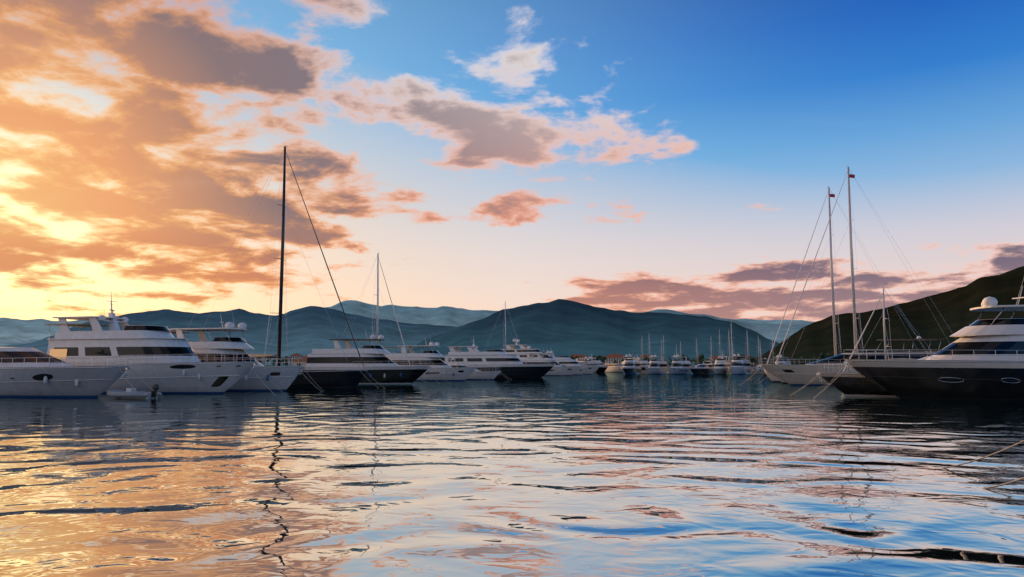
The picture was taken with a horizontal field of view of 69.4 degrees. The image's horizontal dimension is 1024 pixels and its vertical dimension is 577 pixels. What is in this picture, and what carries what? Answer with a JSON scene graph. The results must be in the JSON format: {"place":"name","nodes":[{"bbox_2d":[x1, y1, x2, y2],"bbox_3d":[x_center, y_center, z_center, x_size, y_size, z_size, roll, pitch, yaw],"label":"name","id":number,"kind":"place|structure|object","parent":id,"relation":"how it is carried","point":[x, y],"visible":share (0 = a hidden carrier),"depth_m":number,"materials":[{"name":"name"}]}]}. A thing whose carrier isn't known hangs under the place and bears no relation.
{"place":"outdoors","nodes":[
{"label":"outdoors","id":0,"kind":"place"},
{"bbox_2d":[0,306,460,364],"bbox_3d":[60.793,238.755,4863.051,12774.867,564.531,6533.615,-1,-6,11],"label":"mountain","id":1,"kind":"structure","parent":0,"point":[309,329],"depth_m":5338.23,"materials":[{"name":"green plant"}]},
{"bbox_2d":[0,309,809,345],"bbox_3d":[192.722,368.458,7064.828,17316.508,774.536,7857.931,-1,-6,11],"label":"mountain","id":2,"kind":"structure","parent":0,"point":[767,330],"depth_m":8944.24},
{"bbox_2d":[0,300,813,341],"bbox_3d":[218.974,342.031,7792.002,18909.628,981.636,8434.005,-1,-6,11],"label":"mountain","id":3,"kind":"structure","parent":0,"point":[16,330],"depth_m":10053.78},
{"bbox_2d":[0,372,1023,576],"bbox_3d":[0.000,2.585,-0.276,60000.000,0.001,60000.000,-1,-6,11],"label":"sea water","id":4,"kind":"structure","parent":0,"point":[607,474],"depth_m":16.82,"materials":[{"name":"blue liquid"}]},
{"bbox_2d":[0,347,161,396],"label":"yacht","id":5,"kind":"object","parent":4,"relation":"on","point":[28,372],"visible":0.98,"depth_m":64.48,"materials":[{"name":"blue"}]},
{"bbox_2d":[107,384,161,398],"bbox_3d":[-32.348,8.951,63.285,5.012,1.650,2.000,-2,-6,16],"label":"dinghy","id":6,"kind":"object","parent":4,"relation":"on","point":[130,393],"visible":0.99,"depth_m":62.59,"materials":[{"name":"grey rubber"}]},
{"bbox_2d":[45,292,282,394],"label":"yacht","id":7,"kind":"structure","parent":4,"relation":"on","point":[165,359],"depth_m":74.52,"materials":[{"name":"blue"}]},
{"bbox_2d":[170,309,323,390],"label":"yacht","id":8,"kind":"object","parent":4,"relation":"on","point":[281,378],"visible":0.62,"depth_m":83.13,"materials":[{"name":"blue"}]},
{"bbox_2d":[189,147,382,387],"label":"sailboat","id":9,"kind":"object","parent":4,"relation":"on","point":[339,379],"visible":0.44,"depth_m":96.77,"materials":[{"name":"black metal"}]},
{"bbox_2d":[302,330,450,383],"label":"yacht","id":10,"kind":"object","parent":4,"relation":"on","point":[380,367],"visible":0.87,"depth_m":118.06,"materials":[{"name":"black"}]},
{"bbox_2d":[345,253,425,381],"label":"sailboat","id":11,"kind":"object","parent":4,"relation":"on","point":[377,307],"visible":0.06,"depth_m":135.50,"materials":[{"name":"blue"}]},
{"bbox_2d":[383,334,489,380],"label":"yacht","id":12,"kind":"object","parent":4,"relation":"on","point":[441,368],"visible":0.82,"depth_m":146.41,"materials":[{"name":"blue"}]},
{"bbox_2d":[448,356,511,379],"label":"sport yacht","id":13,"kind":"object","parent":4,"relation":"on","point":[490,375],"visible":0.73,"depth_m":158.54,"materials":[{"name":"white"}]},
{"bbox_2d":[445,338,564,377],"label":"yacht","id":14,"kind":"object","parent":4,"relation":"on","point":[508,365],"visible":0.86,"depth_m":193.31,"materials":[{"name":"blue"}]},
{"bbox_2d":[484,301,525,361],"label":"sailing yacht","id":15,"kind":"object","parent":4,"relation":"on","point":[505,329],"visible":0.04,"depth_m":234.55,"materials":[{"name":"white"}]},
{"bbox_2d":[501,338,588,365],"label":"yacht","id":16,"kind":"object","parent":4,"relation":"on","point":[511,350],"visible":0.32,"depth_m":380.43,"materials":[{"name":"blue"}]},
{"bbox_2d":[519,350,579,375],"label":"yacht","id":17,"kind":"object","parent":4,"relation":"on","point":[563,370],"visible":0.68,"depth_m":237.86,"materials":[{"name":"white"}]},
{"bbox_2d":[541,357,588,374],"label":"yacht","id":18,"kind":"object","parent":4,"relation":"on","point":[580,371],"visible":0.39,"depth_m":259.85,"materials":[{"name":"white plastic"}]},
{"bbox_2d":[537,350,599,373],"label":"yacht","id":19,"kind":"object","parent":4,"relation":"on","point":[566,360],"visible":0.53,"depth_m":288.26,"materials":[{"name":"white plastic"}]},
{"bbox_2d":[577,357,599,371],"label":"yacht","id":20,"kind":"object","parent":4,"relation":"on","point":[590,362],"visible":0.36,"depth_m":404.59,"materials":[{"name":"white plastic"}]},
{"bbox_2d":[591,356,607,371],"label":"yacht","id":21,"kind":"object","parent":4,"relation":"on","point":[601,368],"visible":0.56,"depth_m":405.93,"materials":[{"name":"blue"}]},
{"bbox_2d":[604,361,622,371],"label":"yacht","id":22,"kind":"object","parent":4,"relation":"on","point":[613,367],"visible":0.45,"depth_m":414.74,"materials":[{"name":"white plastic"}]},
{"bbox_2d":[620,352,640,373],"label":"yacht","id":23,"kind":"object","parent":4,"relation":"on","point":[630,366],"visible":0.98,"depth_m":292.48,"materials":[{"name":"blue"}]},
{"bbox_2d":[621,355,645,369],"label":"yacht","id":24,"kind":"object","parent":4,"relation":"on","point":[642,367],"visible":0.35,"depth_m":413.38,"materials":[{"name":"blue"}]},
{"bbox_2d":[628,358,648,366],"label":"yacht","id":25,"kind":"object","parent":4,"relation":"on","point":[643,363],"visible":0.27,"depth_m":421.50,"materials":[{"name":"white"}]},
{"bbox_2d":[645,337,651,369],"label":"sailing yacht","id":26,"kind":"object","parent":4,"relation":"on","point":[649,353],"visible":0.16,"depth_m":396.77,"materials":[{"name":"white"}]},
{"bbox_2d":[645,355,668,373],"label":"yacht","id":27,"kind":"object","parent":4,"relation":"on","point":[657,367],"visible":0.98,"depth_m":296.31,"materials":[{"name":"white"}]},
{"bbox_2d":[667,355,692,373],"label":"yacht","id":28,"kind":"object","parent":4,"relation":"on","point":[679,366],"visible":0.94,"depth_m":294.22,"materials":[{"name":"white"}]},
{"bbox_2d":[640,370,756,373],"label":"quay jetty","id":29,"kind":"object","parent":4,"relation":"on","point":[646,372],"depth_m":317.85,"materials":[{"name":"concrete"}]},
{"bbox_2d":[689,359,713,373],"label":"yacht","id":30,"kind":"object","parent":4,"relation":"on","point":[702,369],"visible":0.94,"depth_m":291.62,"materials":[{"name":"black"}]},
{"bbox_2d":[711,349,730,373],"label":"yacht","id":31,"kind":"object","parent":4,"relation":"on","point":[720,366],"visible":0.94,"depth_m":290.85,"materials":[{"name":"white"}]},
{"bbox_2d":[727,354,752,373],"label":"yacht","id":32,"kind":"object","parent":4,"relation":"on","point":[739,366],"visible":0.91,"depth_m":289.26,"materials":[{"name":"white"}]},
{"bbox_2d":[744,333,749,360],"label":"sailing yacht","id":33,"kind":"object","parent":4,"relation":"on","point":[747,348],"visible":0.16,"depth_m":361.98,"materials":[{"name":"white"}]},
{"bbox_2d":[753,358,768,373],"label":"yacht","id":34,"kind":"object","parent":4,"relation":"on","point":[758,368],"visible":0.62,"depth_m":285.43,"materials":[{"name":"white"}]},
{"bbox_2d":[775,353,790,364],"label":"yacht","id":35,"kind":"object","parent":4,"relation":"on","point":[783,362],"visible":0.24,"depth_m":288.81,"materials":[{"name":"white plastic"}]},
{"bbox_2d":[747,187,920,381],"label":"sailing yacht","id":36,"kind":"object","parent":4,"relation":"on","point":[772,377],"visible":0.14,"depth_m":134.41,"materials":[{"name":"white metal"}]},
{"bbox_2d":[741,336,945,384],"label":"yacht","id":37,"kind":"object","parent":4,"relation":"on","point":[805,374],"visible":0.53,"depth_m":108.35,"materials":[{"name":"white plastic"}]},
{"bbox_2d":[760,166,949,382],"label":"sailing yacht","id":38,"kind":"object","parent":4,"relation":"on","point":[849,176],"visible":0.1,"depth_m":123.72,"materials":[{"name":"white metal"}]},
{"bbox_2d":[790,356,929,396],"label":"yacht","id":39,"kind":"object","parent":4,"relation":"on","point":[851,384],"visible":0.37,"depth_m":66.52,"materials":[{"name":"black"}]},
{"bbox_2d":[818,287,931,387],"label":"sailing yacht","id":40,"kind":"object","parent":4,"relation":"on","point":[884,327],"visible":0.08,"depth_m":92.80,"materials":[{"name":"white metal"}]},
{"bbox_2d":[813,279,1023,400],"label":"yacht","id":41,"kind":"object","parent":4,"relation":"on","point":[982,359],"visible":0.98,"depth_m":59.30,"materials":[{"name":"black"}]},
{"bbox_2d":[944,440,1023,488],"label":"mooring ropes","id":42,"kind":"object","parent":4,"relation":"on","point":[1022,478],"visible":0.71,"depth_m":18.00,"materials":[{"name":"beige fabric"}]},
{"bbox_2d":[0,0,1023,321],"label":"sky","id":43,"kind":"structure","parent":0,"point":[684,156],"materials":[{"name":"blue"}]},
{"bbox_2d":[264,299,778,365],"bbox_3d":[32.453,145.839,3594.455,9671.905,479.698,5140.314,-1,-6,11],"label":"mountain","id":44,"kind":"structure","parent":0,"point":[560,327],"depth_m":3710.43,"materials":[{"name":"green plant"}]},
{"bbox_2d":[290,353,755,364],"bbox_3d":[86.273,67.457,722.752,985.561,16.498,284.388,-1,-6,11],"label":"shore houses","id":45,"kind":"structure","parent":0,"point":[613,357],"depth_m":736.29,"materials":[{"name":"tile"}]},
{"bbox_2d":[257,353,830,366],"bbox_3d":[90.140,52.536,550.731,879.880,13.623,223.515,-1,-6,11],"label":"shore trees","id":46,"kind":"object","parent":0,"point":[701,358],"visible":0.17,"depth_m":600.70,"materials":[{"name":"green plant"}]},
{"bbox_2d":[752,266,1023,365],"bbox_3d":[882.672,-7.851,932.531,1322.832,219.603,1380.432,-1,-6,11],"label":"hill","id":47,"kind":"structure","parent":0,"point":[953,307],"depth_m":1002.56,"materials":[{"name":"green plant"}]},
{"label":"quay","id":48,"kind":"structure","parent":0,"visible":0},
{"bbox_2d":[254,355,444,365],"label":"quay pavilions","id":49,"kind":"object","parent":48,"relation":"on","point":[303,362],"visible":0.02,"depth_m":197.48,"materials":[{"name":"paint"}]}
]}

